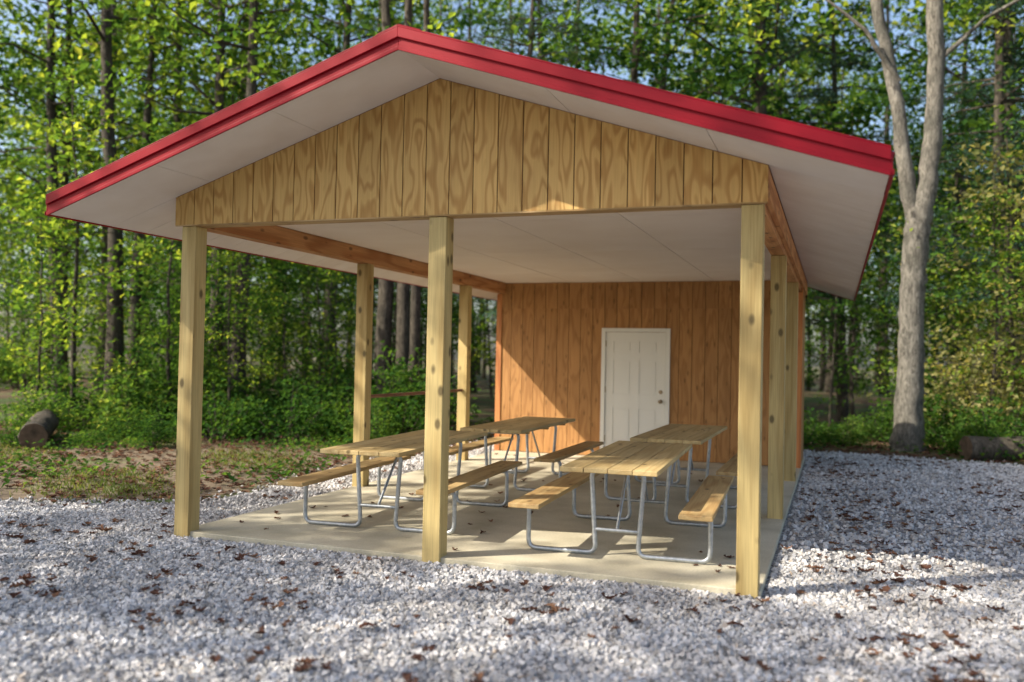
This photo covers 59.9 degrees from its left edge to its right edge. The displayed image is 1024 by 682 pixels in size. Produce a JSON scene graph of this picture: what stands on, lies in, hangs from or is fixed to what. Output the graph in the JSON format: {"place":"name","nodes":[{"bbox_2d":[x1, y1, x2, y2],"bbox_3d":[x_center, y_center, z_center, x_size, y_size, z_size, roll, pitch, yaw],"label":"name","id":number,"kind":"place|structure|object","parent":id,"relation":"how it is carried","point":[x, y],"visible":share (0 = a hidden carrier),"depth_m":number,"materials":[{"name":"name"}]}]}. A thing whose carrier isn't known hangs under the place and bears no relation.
{"place":"outdoors","nodes":[
{"label":"outdoors","id":0,"kind":"place"},
{"bbox_2d":[0,428,422,504],"bbox_3d":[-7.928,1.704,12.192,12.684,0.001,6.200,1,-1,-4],"label":"grassy soil","id":1,"kind":"structure","parent":0,"point":[4,493],"depth_m":11.92,"materials":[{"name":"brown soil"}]},
{"bbox_2d":[0,417,1023,681],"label":"fallen leaves","id":2,"kind":"object","parent":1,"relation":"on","point":[480,585],"visible":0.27,"depth_m":8.33,"materials":[{"name":"brown plant"}]},
{"bbox_2d":[0,436,1023,681],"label":"gravel","id":3,"kind":"structure","parent":0,"point":[80,626],"depth_m":5.79,"materials":[{"name":"grey gravel"}]},
{"bbox_2d":[0,351,1023,503],"bbox_3d":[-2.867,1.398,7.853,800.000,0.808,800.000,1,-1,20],"label":"ground","id":4,"kind":"structure","parent":0,"point":[484,402],"depth_m":28.81,"materials":[{"name":"brown soil"}]},
{"bbox_2d":[17,409,58,448],"bbox_3d":[-8.102,1.504,15.240,0.490,0.559,2.090,2,-1,-22],"label":"fallen log","id":5,"kind":"object","parent":4,"relation":"on","point":[43,424],"visible":0.95,"depth_m":14.35,"materials":[{"name":"wood"}]},
{"bbox_2d":[0,198,108,412],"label":"sapling tree","id":6,"kind":"object","parent":4,"relation":"on","point":[40,247],"visible":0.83,"depth_m":18.20,"materials":[{"name":"green plant"}]},
{"bbox_2d":[0,212,126,403],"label":"sapling tree","id":7,"kind":"object","parent":4,"relation":"on","point":[45,307],"visible":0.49,"depth_m":20.83,"materials":[{"name":"green plant"}]},
{"bbox_2d":[0,0,198,403],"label":"deciduous tree","id":8,"kind":"object","parent":4,"relation":"on","point":[49,55],"visible":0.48,"depth_m":23.89,"materials":[{"name":"green plant"}]},
{"bbox_2d":[41,0,222,397],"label":"deciduous tree","id":9,"kind":"object","parent":4,"relation":"on","point":[106,84],"visible":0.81,"depth_m":20.97,"materials":[{"name":"green plant"}]},
{"bbox_2d":[100,0,282,353],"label":"deciduous tree","id":10,"kind":"object","parent":4,"relation":"on","point":[178,117],"visible":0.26,"depth_m":26.01,"materials":[{"name":"green plant"}]},
{"bbox_2d":[117,237,296,381],"bbox_3d":[-6.940,-1.404,20.775,4.379,6.986,4.209,2,-1,-36],"label":"sapling tree","id":11,"kind":"object","parent":4,"relation":"on","point":[218,291],"visible":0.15,"depth_m":20.70,"materials":[{"name":"green plant"}]},
{"bbox_2d":[70,0,369,399],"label":"deciduous tree","id":12,"kind":"object","parent":4,"relation":"on","point":[251,65],"visible":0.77,"depth_m":20.04,"materials":[{"name":"green plant"}]},
{"bbox_2d":[147,247,312,413],"bbox_3d":[-5.824,-0.262,18.127,2.630,4.554,2.733,2,-1,-38],"label":"sapling tree","id":13,"kind":"object","parent":4,"relation":"on","point":[229,318],"visible":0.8,"depth_m":18.16,"materials":[{"name":"green plant"}]},
{"bbox_2d":[281,0,454,386],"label":"pine tree","id":14,"kind":"object","parent":4,"relation":"on","point":[350,274],"visible":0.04,"depth_m":31.70,"materials":[{"name":"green plant"}]},
{"bbox_2d":[338,275,482,378],"bbox_3d":[-2.844,-0.338,21.731,3.946,5.087,3.121,0,-2,41],"label":"sapling tree","id":15,"kind":"object","parent":4,"relation":"on","point":[393,346],"visible":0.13,"depth_m":21.55,"materials":[{"name":"green plant"}]},
{"bbox_2d":[214,0,625,432],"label":"multi stem tree","id":16,"kind":"object","parent":4,"relation":"on","point":[408,325],"visible":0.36,"depth_m":19.02,"materials":[{"name":"green plant"}]},
{"bbox_2d":[45,24,894,598],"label":"picnic pavilion","id":17,"kind":"structure","parent":4,"relation":"on","point":[631,258],"depth_m":7.60,"materials":[{"name":"wood"}]},
{"bbox_2d":[277,429,521,534],"bbox_3d":[-0.983,1.351,8.821,1.570,0.748,2.443,1,-1,16],"label":"picnic table","id":18,"kind":"object","parent":17,"relation":"on","point":[398,448],"visible":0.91,"depth_m":8.24,"materials":[{"name":"brown wood"}]},
{"bbox_2d":[449,416,603,490],"bbox_3d":[0.134,1.425,11.426,1.570,0.748,2.443,1,-1,19],"label":"picnic table","id":19,"kind":"object","parent":17,"relation":"on","point":[526,425],"visible":0.75,"depth_m":11.04,"materials":[{"name":"brown wood"}]},
{"bbox_2d":[508,440,733,563],"bbox_3d":[1.083,1.374,7.889,1.570,0.748,2.446,1,-1,17],"label":"picnic table","id":20,"kind":"object","parent":17,"relation":"on","point":[627,459],"visible":1,"depth_m":7.33,"materials":[{"name":"brown wood"}]},
{"bbox_2d":[600,328,670,448],"bbox_3d":[1.986,0.843,14.364,1.120,2.098,0.065,1,-1,20],"label":"door","id":21,"kind":"structure","parent":17,"relation":"in","point":[635,362],"depth_m":14.37,"materials":[{"name":"white paint"}]},
{"bbox_2d":[604,424,737,508],"bbox_3d":[2.026,1.446,10.545,1.570,0.748,2.447,1,-1,20],"label":"picnic table","id":22,"kind":"object","parent":17,"relation":"on","point":[687,434],"visible":0.59,"depth_m":9.98,"materials":[{"name":"brown wood"}]},
{"bbox_2d":[451,302,496,384],"bbox_3d":[0.215,-1.226,21.247,4.205,7.016,4.325,2,-1,-37],"label":"sapling tree","id":23,"kind":"object","parent":4,"relation":"on","point":[484,343],"visible":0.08,"depth_m":21.65,"materials":[{"name":"green plant"}]},
{"bbox_2d":[0,54,1023,456],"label":"forest undergrowth","id":24,"kind":"object","parent":4,"relation":"on","point":[294,404],"visible":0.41,"depth_m":18.45,"materials":[{"name":"green plant"}]},
{"bbox_2d":[0,0,1023,419],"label":"forest trees","id":25,"kind":"object","parent":4,"relation":"on","point":[30,90],"visible":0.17,"depth_m":25.43,"materials":[{"name":"green plant"}]},
{"bbox_2d":[0,398,1023,492],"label":"ground cover plants","id":26,"kind":"object","parent":4,"relation":"on","point":[116,438],"visible":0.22,"depth_m":14.31,"materials":[{"name":"green plant"}]},
{"bbox_2d":[561,0,804,111],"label":"deciduous tree","id":27,"kind":"object","parent":4,"relation":"on","point":[698,71],"visible":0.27,"depth_m":24.51,"materials":[{"name":"green plant"}]},
{"bbox_2d":[697,0,841,337],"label":"deciduous tree","id":28,"kind":"object","parent":4,"relation":"on","point":[775,55],"visible":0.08,"depth_m":25.16,"materials":[{"name":"green plant"}]},
{"bbox_2d":[603,0,951,191],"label":"deciduous tree","id":29,"kind":"object","parent":4,"relation":"on","point":[904,18],"visible":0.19,"depth_m":29.38,"materials":[{"name":"green plant"}]},
{"bbox_2d":[623,0,1023,451],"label":"forked gray tree","id":30,"kind":"object","parent":4,"relation":"on","point":[918,202],"visible":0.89,"depth_m":17.25,"materials":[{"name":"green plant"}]},
{"bbox_2d":[774,0,950,420],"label":"pine tree","id":31,"kind":"object","parent":4,"relation":"on","point":[832,99],"visible":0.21,"depth_m":26.05,"materials":[{"name":"green plant"}]},
{"bbox_2d":[866,282,1023,428],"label":"autumn shrub","id":32,"kind":"object","parent":4,"relation":"on","point":[940,366],"visible":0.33,"depth_m":19.86,"materials":[{"name":"green plant"}]},
{"bbox_2d":[875,136,1023,436],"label":"sapling tree","id":33,"kind":"object","parent":4,"relation":"on","point":[1004,188],"visible":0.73,"depth_m":18.27,"materials":[{"name":"green plant"}]},
{"bbox_2d":[877,1,1023,404],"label":"pine tree","id":34,"kind":"object","parent":4,"relation":"on","point":[959,166],"visible":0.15,"depth_m":29.34,"materials":[{"name":"green plant"}]},
{"bbox_2d":[878,0,1023,408],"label":"deciduous tree","id":35,"kind":"object","parent":4,"relation":"on","point":[972,122],"visible":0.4,"depth_m":24.00,"materials":[{"name":"green plant"}]},
{"bbox_2d":[923,315,1023,436],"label":"autumn shrub","id":36,"kind":"object","parent":4,"relation":"on","point":[1007,390],"visible":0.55,"depth_m":17.54,"materials":[{"name":"green plant"}]},
{"bbox_2d":[949,142,1023,370],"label":"sapling tree","id":37,"kind":"object","parent":4,"relation":"on","point":[978,178],"visible":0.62,"depth_m":17.93,"materials":[{"name":"green plant"}]},
{"bbox_2d":[951,0,1023,209],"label":"deciduous tree","id":38,"kind":"object","parent":4,"relation":"on","point":[953,203],"visible":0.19,"depth_m":23.68,"materials":[{"name":"green plant"}]},
{"bbox_2d":[985,344,1023,408],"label":"autumn shrub","id":39,"kind":"object","parent":4,"relation":"on","point":[1016,381],"visible":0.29,"depth_m":18.17,"materials":[{"name":"green plant"}]},
{"bbox_2d":[0,0,1023,369],"label":"sky","id":40,"kind":"structure","parent":0,"point":[358,2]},
{"bbox_2d":[958,436,1023,460],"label":"fallen log","id":41,"kind":"object","parent":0,"point":[972,447],"visible":0.84,"depth_m":15.53,"materials":[{"name":"wood"}]}
]}

